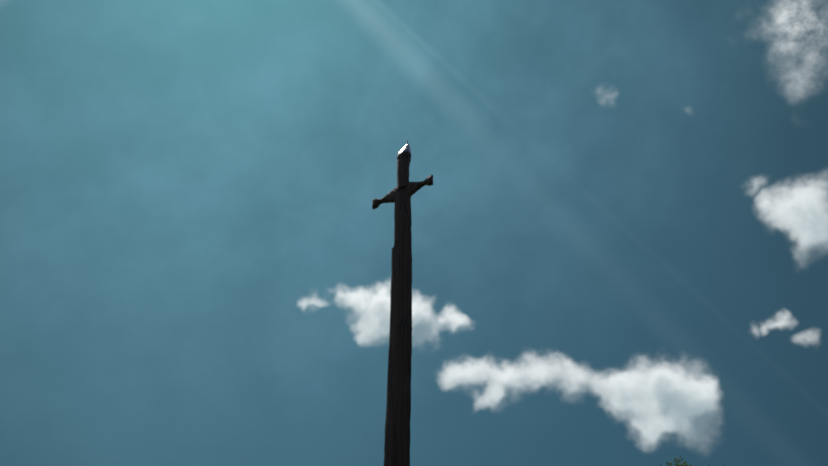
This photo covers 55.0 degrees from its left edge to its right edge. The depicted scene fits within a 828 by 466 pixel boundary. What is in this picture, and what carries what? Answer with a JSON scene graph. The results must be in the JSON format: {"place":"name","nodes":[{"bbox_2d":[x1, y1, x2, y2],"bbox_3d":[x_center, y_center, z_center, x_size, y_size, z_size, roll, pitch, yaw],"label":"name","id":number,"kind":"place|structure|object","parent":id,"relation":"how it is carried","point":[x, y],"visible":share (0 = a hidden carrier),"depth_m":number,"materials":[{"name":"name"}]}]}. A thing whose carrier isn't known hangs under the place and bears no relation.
{"place":"outdoors","nodes":[
{"label":"outdoors","id":0,"kind":"place"},
{"bbox_2d":[0,0,827,465],"label":"sky","id":1,"kind":"structure","parent":0,"point":[620,233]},
{"label":"ground","id":2,"kind":"structure","parent":0,"visible":0},
{"bbox_2d":[372,140,433,465],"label":"giant sword","id":3,"kind":"object","parent":2,"relation":"on","point":[397,431],"visible":1,"depth_m":12.04,"materials":[{"name":"brown metal"}]},
{"bbox_3d":[11.216,16.923,24.367,8.682,21.308,8.803,1,-51,-1],"label":"tree trunk and branches","id":4,"kind":"object","parent":2,"relation":"on","visible":0},
{"bbox_2d":[660,456,724,465],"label":"tree","id":5,"kind":"object","parent":4,"relation":"attached to","point":[678,461],"visible":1,"depth_m":32.55,"materials":[{"name":"green plant"}]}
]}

